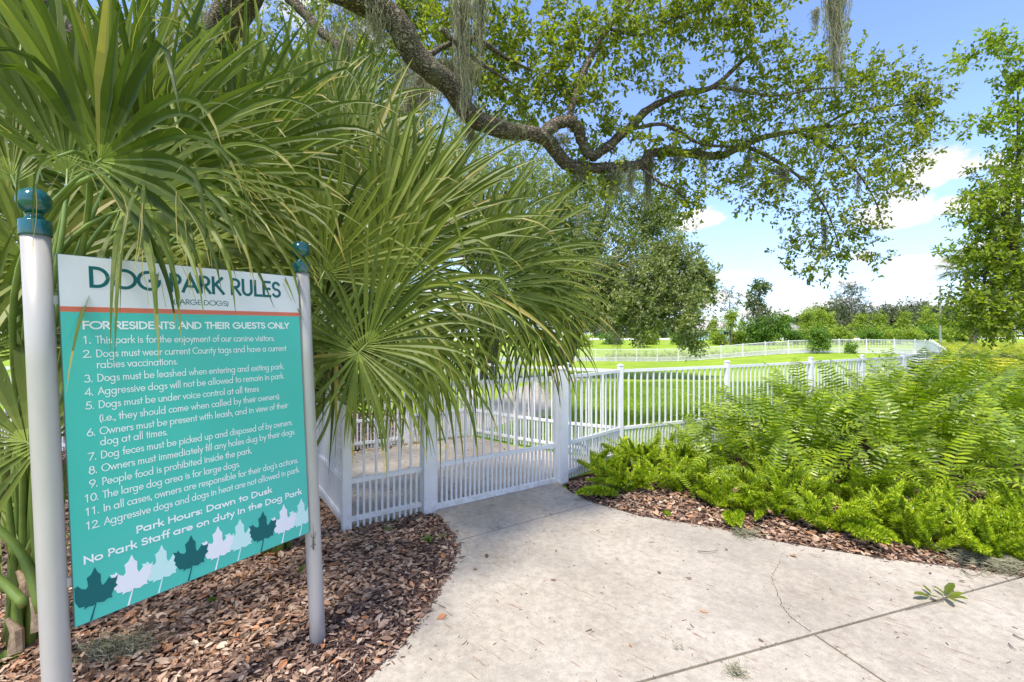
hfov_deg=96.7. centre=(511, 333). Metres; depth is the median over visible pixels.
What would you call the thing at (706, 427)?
sword fern
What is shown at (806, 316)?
young pine
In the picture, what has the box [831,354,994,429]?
sword fern
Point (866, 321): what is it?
distant oak
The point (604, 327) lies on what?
distant oak
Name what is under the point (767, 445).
sword fern
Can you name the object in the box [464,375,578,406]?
park path
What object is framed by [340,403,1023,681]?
concrete path
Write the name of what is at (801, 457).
sword fern
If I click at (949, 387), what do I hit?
sword fern
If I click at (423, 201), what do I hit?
palmetto
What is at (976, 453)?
sword fern
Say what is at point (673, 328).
distant oak
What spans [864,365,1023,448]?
sword fern
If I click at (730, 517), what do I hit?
foxtail fern
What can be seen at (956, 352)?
sword fern
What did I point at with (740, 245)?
sky
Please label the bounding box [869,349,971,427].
sword fern
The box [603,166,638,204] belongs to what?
spanish moss
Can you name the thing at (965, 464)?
sword fern
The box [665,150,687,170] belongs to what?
spanish moss
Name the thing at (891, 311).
distant oak
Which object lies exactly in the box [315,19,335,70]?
spanish moss
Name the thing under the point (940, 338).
light pole
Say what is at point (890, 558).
fallen leaves
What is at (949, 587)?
oak sprig
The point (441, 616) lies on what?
fallen leaves
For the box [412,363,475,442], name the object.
gate
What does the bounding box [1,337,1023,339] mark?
gravel road
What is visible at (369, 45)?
spanish moss
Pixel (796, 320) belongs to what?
distant oak
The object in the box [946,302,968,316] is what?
distant oak
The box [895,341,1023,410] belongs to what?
fern mass
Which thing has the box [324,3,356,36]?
spanish moss
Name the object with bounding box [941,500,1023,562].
foxtail fern
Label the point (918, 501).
foxtail fern
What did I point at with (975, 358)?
sword fern
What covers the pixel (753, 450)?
foxtail fern
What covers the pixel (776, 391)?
sword fern
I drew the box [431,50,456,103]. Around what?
spanish moss
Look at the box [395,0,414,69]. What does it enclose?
spanish moss
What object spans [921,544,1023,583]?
fallen moss
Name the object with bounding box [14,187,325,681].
dog park sign
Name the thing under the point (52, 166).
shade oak
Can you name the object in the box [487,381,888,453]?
lawn grass
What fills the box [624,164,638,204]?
spanish moss
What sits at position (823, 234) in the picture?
spanish moss
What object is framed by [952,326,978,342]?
shrub
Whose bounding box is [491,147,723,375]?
mossy oak
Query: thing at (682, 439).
sword fern
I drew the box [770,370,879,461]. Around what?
sword fern
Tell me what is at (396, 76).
spanish moss
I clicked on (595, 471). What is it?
foxtail fern
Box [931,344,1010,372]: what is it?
sword fern
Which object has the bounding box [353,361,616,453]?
fence
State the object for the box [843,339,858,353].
climbing vine
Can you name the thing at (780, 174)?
spanish moss
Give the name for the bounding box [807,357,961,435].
sword fern
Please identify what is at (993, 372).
sword fern
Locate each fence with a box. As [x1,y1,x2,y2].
[1,367,64,450]
[316,366,619,532]
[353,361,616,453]
[448,339,946,451]
[604,345,825,360]
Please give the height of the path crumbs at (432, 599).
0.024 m
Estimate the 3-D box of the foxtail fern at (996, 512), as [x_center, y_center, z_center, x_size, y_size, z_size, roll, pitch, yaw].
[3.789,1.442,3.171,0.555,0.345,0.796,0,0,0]
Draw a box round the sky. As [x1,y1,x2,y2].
[1,0,1023,334]
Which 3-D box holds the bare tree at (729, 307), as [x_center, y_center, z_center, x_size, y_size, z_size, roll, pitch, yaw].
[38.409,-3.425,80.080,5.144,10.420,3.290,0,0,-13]
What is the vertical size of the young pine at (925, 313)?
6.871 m
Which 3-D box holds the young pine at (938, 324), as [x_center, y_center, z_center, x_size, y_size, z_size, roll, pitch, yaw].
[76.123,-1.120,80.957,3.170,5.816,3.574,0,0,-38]
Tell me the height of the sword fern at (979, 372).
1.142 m
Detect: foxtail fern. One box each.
[571,452,653,489]
[575,483,619,496]
[582,444,629,468]
[585,450,660,493]
[600,435,660,467]
[618,443,688,473]
[624,437,665,468]
[631,451,706,495]
[640,428,680,460]
[661,510,671,515]
[662,435,714,469]
[674,442,717,459]
[687,452,740,484]
[694,466,752,508]
[703,467,775,511]
[714,435,798,484]
[721,508,745,527]
[741,457,785,487]
[743,458,825,520]
[757,468,833,505]
[772,484,882,531]
[800,449,851,487]
[815,463,897,501]
[818,478,913,523]
[841,518,903,544]
[859,485,940,547]
[860,473,934,502]
[865,485,973,552]
[885,472,988,523]
[911,496,1023,538]
[930,475,1005,516]
[931,487,1023,558]
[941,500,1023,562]
[964,491,1023,523]
[976,479,1023,510]
[982,504,1023,549]
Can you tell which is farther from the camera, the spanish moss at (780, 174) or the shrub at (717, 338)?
the shrub at (717, 338)
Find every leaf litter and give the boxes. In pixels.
[0,412,462,515]
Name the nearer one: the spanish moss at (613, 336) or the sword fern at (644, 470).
the sword fern at (644, 470)
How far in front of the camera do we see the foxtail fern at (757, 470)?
4.67 m
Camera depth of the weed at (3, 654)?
2.22 m
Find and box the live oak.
[19,0,963,290]
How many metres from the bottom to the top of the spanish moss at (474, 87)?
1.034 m
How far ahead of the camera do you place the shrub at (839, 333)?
65.49 m
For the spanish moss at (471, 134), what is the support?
hanging from the live oak
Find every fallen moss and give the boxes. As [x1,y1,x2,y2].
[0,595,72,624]
[71,621,170,672]
[721,659,749,678]
[731,524,769,542]
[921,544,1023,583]
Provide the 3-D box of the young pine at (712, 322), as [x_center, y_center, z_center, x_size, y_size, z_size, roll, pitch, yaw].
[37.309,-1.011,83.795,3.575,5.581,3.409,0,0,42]
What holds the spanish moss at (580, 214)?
hanging from the mossy oak
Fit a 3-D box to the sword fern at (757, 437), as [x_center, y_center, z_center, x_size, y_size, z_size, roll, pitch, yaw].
[2.915,1.082,5.390,1.519,1.084,1.557,0,0,20]
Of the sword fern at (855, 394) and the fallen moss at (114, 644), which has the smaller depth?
the fallen moss at (114, 644)
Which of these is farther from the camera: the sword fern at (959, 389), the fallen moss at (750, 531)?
the sword fern at (959, 389)
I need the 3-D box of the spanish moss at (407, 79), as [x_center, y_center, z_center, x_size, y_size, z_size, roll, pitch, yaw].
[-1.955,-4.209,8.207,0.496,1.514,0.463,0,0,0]
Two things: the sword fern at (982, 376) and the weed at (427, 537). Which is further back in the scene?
the sword fern at (982, 376)
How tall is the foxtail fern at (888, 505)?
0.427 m
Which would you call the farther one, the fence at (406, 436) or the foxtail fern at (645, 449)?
the fence at (406, 436)
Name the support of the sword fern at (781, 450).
on the mulch bed at (864, 446)
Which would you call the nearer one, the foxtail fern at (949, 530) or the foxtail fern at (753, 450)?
the foxtail fern at (949, 530)
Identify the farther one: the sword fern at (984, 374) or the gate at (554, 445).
the sword fern at (984, 374)
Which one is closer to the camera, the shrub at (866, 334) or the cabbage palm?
the cabbage palm
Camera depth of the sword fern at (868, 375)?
8.26 m
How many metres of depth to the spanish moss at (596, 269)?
20.57 m
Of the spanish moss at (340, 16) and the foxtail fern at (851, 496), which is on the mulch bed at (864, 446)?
the foxtail fern at (851, 496)
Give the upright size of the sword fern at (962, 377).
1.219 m
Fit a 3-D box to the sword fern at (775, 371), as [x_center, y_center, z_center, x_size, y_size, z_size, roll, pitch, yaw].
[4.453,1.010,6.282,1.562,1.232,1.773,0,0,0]
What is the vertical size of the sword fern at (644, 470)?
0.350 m
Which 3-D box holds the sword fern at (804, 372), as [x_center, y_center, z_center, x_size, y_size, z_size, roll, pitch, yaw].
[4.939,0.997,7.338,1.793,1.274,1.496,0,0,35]
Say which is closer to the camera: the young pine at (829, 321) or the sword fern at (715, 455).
the sword fern at (715, 455)
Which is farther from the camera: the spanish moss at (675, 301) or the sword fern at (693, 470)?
the spanish moss at (675, 301)
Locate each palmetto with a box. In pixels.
[0,0,407,657]
[0,0,468,397]
[94,52,557,556]
[317,112,634,444]
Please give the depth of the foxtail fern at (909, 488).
4.08 m
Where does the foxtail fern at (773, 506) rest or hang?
on the mulch bed at (864, 446)
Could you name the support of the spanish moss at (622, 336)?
hanging from the mossy oak
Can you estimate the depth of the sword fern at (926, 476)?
4.32 m
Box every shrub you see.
[578,335,593,346]
[596,331,627,344]
[636,329,660,344]
[669,330,686,344]
[707,331,728,344]
[727,327,746,344]
[781,327,807,344]
[796,322,812,343]
[813,325,836,342]
[824,323,857,344]
[849,324,885,343]
[867,321,897,344]
[880,325,904,343]
[890,324,933,343]
[910,324,944,340]
[929,323,959,341]
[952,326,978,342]
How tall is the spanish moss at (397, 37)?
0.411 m
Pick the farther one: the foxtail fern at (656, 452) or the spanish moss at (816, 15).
the spanish moss at (816, 15)
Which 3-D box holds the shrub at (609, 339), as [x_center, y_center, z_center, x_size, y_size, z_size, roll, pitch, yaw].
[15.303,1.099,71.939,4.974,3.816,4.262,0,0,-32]
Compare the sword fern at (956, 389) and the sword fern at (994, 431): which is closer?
the sword fern at (994, 431)
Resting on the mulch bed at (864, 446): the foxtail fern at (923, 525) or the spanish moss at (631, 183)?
the foxtail fern at (923, 525)
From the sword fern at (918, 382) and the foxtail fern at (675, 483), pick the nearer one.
the foxtail fern at (675, 483)
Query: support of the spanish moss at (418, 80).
hanging from the live oak
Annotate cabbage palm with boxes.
[934,252,988,345]
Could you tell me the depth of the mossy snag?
67.67 m
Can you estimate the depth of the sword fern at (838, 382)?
7.29 m
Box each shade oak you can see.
[0,6,158,257]
[180,7,508,366]
[410,69,565,379]
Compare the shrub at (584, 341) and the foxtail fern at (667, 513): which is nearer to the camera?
the foxtail fern at (667, 513)
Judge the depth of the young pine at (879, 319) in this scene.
80.58 m
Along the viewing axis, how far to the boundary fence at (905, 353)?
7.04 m
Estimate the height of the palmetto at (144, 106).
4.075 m
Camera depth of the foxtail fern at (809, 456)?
4.52 m
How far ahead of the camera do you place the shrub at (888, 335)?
69.14 m
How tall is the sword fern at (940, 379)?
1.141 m
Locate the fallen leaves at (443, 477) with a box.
[353,441,574,506]
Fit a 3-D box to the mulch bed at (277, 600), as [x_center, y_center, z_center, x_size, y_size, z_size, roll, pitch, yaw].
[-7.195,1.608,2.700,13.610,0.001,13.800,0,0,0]
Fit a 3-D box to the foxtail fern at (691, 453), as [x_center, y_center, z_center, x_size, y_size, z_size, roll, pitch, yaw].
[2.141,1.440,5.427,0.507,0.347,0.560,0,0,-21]
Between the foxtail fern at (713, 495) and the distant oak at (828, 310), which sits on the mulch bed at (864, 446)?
the foxtail fern at (713, 495)
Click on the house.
(724, 332)
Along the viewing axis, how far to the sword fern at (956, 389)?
7.00 m
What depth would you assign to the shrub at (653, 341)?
69.41 m
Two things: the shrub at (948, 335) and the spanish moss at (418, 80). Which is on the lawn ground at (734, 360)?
the shrub at (948, 335)
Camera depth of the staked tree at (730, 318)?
61.78 m
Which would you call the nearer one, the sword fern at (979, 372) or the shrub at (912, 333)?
the sword fern at (979, 372)
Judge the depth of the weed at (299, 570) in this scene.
3.05 m
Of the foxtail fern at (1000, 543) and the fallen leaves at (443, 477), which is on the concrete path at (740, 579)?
the fallen leaves at (443, 477)
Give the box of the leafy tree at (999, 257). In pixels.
[923,18,1023,349]
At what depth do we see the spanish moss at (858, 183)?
7.78 m
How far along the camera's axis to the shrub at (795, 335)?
67.38 m
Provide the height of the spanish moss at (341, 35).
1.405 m
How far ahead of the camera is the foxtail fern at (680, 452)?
5.29 m
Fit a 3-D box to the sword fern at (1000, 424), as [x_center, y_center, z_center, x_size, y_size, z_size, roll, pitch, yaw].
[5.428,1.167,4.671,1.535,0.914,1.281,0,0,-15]
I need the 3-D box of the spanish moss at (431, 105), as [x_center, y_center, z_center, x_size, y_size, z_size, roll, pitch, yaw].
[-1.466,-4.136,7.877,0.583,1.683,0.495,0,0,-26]
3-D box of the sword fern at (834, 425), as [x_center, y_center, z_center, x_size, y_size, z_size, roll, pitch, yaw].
[3.716,1.041,5.429,1.450,1.168,1.495,0,0,0]
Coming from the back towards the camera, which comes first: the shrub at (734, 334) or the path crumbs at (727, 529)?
the shrub at (734, 334)
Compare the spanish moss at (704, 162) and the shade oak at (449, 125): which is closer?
the spanish moss at (704, 162)
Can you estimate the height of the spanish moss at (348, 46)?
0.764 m
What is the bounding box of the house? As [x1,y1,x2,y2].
[683,320,734,339]
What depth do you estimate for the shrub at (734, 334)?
65.48 m
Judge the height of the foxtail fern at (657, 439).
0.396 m
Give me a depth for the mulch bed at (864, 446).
4.45 m
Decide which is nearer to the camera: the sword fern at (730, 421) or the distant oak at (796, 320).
the sword fern at (730, 421)
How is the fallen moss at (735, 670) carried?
on the concrete path at (740, 579)
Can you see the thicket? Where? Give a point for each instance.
(775, 330)
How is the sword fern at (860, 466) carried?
on the mulch bed at (864, 446)
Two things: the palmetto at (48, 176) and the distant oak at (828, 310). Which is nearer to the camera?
the palmetto at (48, 176)
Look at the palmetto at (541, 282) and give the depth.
3.55 m
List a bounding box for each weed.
[0,650,16,665]
[297,565,306,572]
[422,534,433,541]
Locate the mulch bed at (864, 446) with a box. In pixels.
[565,404,1023,577]
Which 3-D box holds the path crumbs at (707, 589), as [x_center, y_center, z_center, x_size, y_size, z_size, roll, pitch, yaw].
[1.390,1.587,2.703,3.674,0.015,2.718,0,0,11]
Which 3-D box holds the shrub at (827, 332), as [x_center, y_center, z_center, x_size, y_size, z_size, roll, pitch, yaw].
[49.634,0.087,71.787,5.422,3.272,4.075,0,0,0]
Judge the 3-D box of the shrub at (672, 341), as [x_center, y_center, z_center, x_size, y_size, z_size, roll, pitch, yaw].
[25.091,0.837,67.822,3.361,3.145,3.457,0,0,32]
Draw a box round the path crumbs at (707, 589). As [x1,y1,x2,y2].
[430,510,1020,681]
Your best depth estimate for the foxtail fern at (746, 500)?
4.05 m
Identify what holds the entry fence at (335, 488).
on the mulch bed at (277, 600)
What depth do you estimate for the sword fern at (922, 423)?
4.97 m
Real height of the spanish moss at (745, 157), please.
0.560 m
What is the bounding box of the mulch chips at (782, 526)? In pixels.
[568,477,1023,574]
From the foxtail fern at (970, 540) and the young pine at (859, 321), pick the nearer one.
the foxtail fern at (970, 540)
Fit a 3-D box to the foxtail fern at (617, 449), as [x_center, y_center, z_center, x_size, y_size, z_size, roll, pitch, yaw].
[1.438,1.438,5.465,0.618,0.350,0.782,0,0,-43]
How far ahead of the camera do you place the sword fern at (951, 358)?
9.40 m
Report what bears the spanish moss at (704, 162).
hanging from the live oak
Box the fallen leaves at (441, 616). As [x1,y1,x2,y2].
[437,548,963,646]
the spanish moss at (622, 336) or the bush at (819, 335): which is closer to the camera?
the spanish moss at (622, 336)
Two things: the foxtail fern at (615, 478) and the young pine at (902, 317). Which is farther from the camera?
the young pine at (902, 317)
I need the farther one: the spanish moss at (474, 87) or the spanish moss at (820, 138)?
the spanish moss at (820, 138)
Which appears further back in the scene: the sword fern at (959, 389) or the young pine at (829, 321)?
the young pine at (829, 321)
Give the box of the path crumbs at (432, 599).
[357,531,463,681]
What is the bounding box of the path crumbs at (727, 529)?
[567,491,1023,578]
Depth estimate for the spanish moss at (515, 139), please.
5.71 m
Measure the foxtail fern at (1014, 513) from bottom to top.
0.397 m
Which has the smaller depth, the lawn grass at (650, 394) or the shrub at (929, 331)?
the lawn grass at (650, 394)
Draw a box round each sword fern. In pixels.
[600,435,668,466]
[603,460,686,490]
[642,393,745,449]
[648,420,742,463]
[663,377,817,459]
[668,460,735,502]
[669,416,763,473]
[671,393,839,472]
[685,383,850,448]
[690,379,850,465]
[701,388,916,473]
[719,431,843,508]
[722,364,859,448]
[735,371,870,431]
[738,401,931,498]
[756,358,884,421]
[762,361,883,433]
[769,374,934,467]
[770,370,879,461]
[795,385,982,474]
[795,406,960,491]
[801,370,927,438]
[804,359,905,431]
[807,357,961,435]
[813,405,1023,495]
[814,377,997,475]
[819,359,973,404]
[824,359,982,433]
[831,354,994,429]
[837,383,1023,469]
[840,361,942,391]
[842,379,1023,484]
[857,405,1023,485]
[861,369,1008,449]
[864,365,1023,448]
[866,346,969,397]
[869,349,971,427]
[880,355,970,394]
[882,364,1023,427]
[884,358,981,413]
[890,353,1019,404]
[893,359,1021,423]
[910,362,1023,412]
[916,366,1023,470]
[919,386,1023,422]
[927,371,1023,459]
[929,342,970,364]
[930,416,1023,503]
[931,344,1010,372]
[932,356,1023,408]
[932,362,1023,383]
[934,350,997,373]
[935,352,965,396]
[946,393,1023,496]
[953,358,1023,391]
[960,404,1023,444]
[965,370,1023,423]
[967,369,1023,405]
[970,388,1023,440]
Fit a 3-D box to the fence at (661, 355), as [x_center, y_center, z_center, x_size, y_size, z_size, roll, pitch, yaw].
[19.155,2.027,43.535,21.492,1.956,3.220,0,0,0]
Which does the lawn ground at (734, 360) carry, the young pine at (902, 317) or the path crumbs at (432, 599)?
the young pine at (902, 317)
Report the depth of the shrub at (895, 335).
71.60 m
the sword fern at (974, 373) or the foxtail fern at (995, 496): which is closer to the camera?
the foxtail fern at (995, 496)
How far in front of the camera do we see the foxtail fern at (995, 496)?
3.89 m
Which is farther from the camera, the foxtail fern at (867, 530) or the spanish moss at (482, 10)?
the spanish moss at (482, 10)
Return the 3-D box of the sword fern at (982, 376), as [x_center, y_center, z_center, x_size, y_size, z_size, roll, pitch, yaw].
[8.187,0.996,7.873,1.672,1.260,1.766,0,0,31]
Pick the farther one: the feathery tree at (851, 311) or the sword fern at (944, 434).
the feathery tree at (851, 311)
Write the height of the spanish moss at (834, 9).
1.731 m
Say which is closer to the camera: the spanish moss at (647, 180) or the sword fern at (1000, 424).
the sword fern at (1000, 424)
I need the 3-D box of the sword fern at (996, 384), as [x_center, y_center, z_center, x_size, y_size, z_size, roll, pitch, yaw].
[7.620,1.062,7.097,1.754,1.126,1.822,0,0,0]
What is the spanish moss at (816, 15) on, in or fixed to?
hanging from the live oak
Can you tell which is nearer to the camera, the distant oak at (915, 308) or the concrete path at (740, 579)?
the concrete path at (740, 579)
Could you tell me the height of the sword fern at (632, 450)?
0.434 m
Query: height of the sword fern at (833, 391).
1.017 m
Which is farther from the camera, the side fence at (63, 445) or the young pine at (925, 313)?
the young pine at (925, 313)
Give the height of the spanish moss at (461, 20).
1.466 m
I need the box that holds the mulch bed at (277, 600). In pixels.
[0,412,455,681]
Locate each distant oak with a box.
[588,319,629,337]
[621,325,671,337]
[661,316,676,336]
[788,313,808,327]
[810,297,856,327]
[846,311,875,337]
[871,301,915,330]
[897,295,932,326]
[910,299,961,326]
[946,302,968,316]
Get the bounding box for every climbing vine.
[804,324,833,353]
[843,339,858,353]
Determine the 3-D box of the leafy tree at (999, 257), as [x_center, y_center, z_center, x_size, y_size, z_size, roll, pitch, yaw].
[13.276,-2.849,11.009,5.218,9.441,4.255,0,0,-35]
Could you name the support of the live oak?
on the mulch bed at (277, 600)
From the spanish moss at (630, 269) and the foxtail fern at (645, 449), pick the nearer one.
the foxtail fern at (645, 449)
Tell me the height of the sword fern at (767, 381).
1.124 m
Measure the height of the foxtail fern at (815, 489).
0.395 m
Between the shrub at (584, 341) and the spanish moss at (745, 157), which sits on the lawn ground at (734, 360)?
the shrub at (584, 341)
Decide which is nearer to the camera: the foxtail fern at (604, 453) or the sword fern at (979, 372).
the foxtail fern at (604, 453)
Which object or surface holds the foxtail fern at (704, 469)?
on the mulch bed at (864, 446)
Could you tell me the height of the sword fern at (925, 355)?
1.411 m
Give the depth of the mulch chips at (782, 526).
3.84 m
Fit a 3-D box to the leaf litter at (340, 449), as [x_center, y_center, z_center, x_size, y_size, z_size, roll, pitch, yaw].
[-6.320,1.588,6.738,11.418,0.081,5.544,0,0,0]
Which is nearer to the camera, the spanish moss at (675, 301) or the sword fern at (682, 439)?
the sword fern at (682, 439)
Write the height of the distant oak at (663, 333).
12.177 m
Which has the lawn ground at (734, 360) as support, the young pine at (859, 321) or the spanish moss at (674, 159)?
the young pine at (859, 321)
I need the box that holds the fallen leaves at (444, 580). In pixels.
[364,533,461,681]
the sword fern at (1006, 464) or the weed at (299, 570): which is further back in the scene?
the sword fern at (1006, 464)
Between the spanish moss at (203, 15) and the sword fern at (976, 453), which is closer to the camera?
the sword fern at (976, 453)
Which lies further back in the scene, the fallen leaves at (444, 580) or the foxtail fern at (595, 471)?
the foxtail fern at (595, 471)
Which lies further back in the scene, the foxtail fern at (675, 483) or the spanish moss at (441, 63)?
the spanish moss at (441, 63)
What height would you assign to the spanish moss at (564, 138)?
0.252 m
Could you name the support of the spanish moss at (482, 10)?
hanging from the live oak
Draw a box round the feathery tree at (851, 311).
[820,281,884,341]
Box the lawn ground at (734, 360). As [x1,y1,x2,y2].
[0,334,1023,528]
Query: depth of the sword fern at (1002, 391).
6.34 m
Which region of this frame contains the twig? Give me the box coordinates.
[192,622,306,645]
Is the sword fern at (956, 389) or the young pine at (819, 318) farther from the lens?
the young pine at (819, 318)
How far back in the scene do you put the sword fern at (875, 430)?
4.82 m
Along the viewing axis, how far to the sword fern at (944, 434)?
5.20 m
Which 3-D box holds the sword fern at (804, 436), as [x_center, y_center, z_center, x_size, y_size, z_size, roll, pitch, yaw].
[3.142,1.062,5.106,1.926,1.132,1.632,0,0,21]
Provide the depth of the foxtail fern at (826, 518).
3.68 m
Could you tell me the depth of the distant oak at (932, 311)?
149.07 m
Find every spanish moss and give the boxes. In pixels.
[179,0,213,25]
[194,4,207,21]
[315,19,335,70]
[322,12,365,69]
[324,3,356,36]
[334,32,355,85]
[335,6,372,48]
[353,19,376,74]
[362,0,392,57]
[374,60,420,127]
[389,10,409,50]
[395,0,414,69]
[396,57,414,127]
[398,83,418,123]
[400,67,437,121]
[416,44,442,135]
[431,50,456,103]
[441,51,491,128]
[445,0,475,125]
[460,124,478,146]
[472,0,492,69]
[493,117,533,145]
[537,127,577,153]
[571,165,588,190]
[573,210,587,239]
[587,257,604,293]
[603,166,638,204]
[607,331,620,349]
[614,335,623,352]
[621,262,636,285]
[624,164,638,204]
[641,153,655,211]
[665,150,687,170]
[668,289,678,318]
[697,155,710,176]
[727,80,742,101]
[743,153,754,187]
[771,165,792,197]
[807,6,821,38]
[815,125,825,157]
[819,0,852,100]
[819,222,829,262]
[850,172,865,202]
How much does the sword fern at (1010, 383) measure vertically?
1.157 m
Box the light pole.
[937,285,943,342]
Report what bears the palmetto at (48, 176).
on the mulch bed at (277, 600)
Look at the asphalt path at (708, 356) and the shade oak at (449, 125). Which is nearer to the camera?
the shade oak at (449, 125)
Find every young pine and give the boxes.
[703,317,725,337]
[796,306,818,342]
[809,303,829,327]
[822,307,837,330]
[846,312,871,342]
[870,309,889,342]
[892,310,912,330]
[914,304,936,328]
[931,312,945,328]
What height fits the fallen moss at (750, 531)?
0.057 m
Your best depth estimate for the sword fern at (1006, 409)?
6.48 m
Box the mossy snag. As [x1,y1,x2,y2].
[736,277,781,344]
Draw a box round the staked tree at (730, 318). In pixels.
[718,307,742,345]
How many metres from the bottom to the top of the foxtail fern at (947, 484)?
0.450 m
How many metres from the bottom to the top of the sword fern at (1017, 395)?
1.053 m
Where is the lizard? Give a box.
[311,532,315,549]
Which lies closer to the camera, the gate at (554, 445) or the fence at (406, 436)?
the gate at (554, 445)
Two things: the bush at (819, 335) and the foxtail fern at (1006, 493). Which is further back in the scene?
the bush at (819, 335)
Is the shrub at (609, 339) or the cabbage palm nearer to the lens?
the cabbage palm
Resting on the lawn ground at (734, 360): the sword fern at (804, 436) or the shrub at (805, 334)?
the shrub at (805, 334)
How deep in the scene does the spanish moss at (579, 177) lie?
6.37 m
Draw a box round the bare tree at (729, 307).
[718,286,744,332]
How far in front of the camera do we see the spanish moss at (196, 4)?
8.48 m
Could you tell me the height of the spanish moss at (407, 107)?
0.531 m
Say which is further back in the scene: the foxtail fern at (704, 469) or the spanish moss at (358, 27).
the spanish moss at (358, 27)
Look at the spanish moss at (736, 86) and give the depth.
6.99 m
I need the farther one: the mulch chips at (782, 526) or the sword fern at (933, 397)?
the sword fern at (933, 397)
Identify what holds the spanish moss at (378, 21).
hanging from the live oak
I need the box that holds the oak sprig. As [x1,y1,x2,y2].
[906,583,967,608]
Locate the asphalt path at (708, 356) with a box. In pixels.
[449,351,891,359]
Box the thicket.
[727,307,797,344]
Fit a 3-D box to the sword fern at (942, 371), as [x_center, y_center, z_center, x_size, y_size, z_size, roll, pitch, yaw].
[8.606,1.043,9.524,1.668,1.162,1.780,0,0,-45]
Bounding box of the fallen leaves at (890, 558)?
[581,495,1014,574]
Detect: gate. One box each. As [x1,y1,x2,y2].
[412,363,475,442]
[435,373,559,509]
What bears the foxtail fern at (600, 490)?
on the mulch bed at (864, 446)
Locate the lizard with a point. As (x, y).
(313, 544)

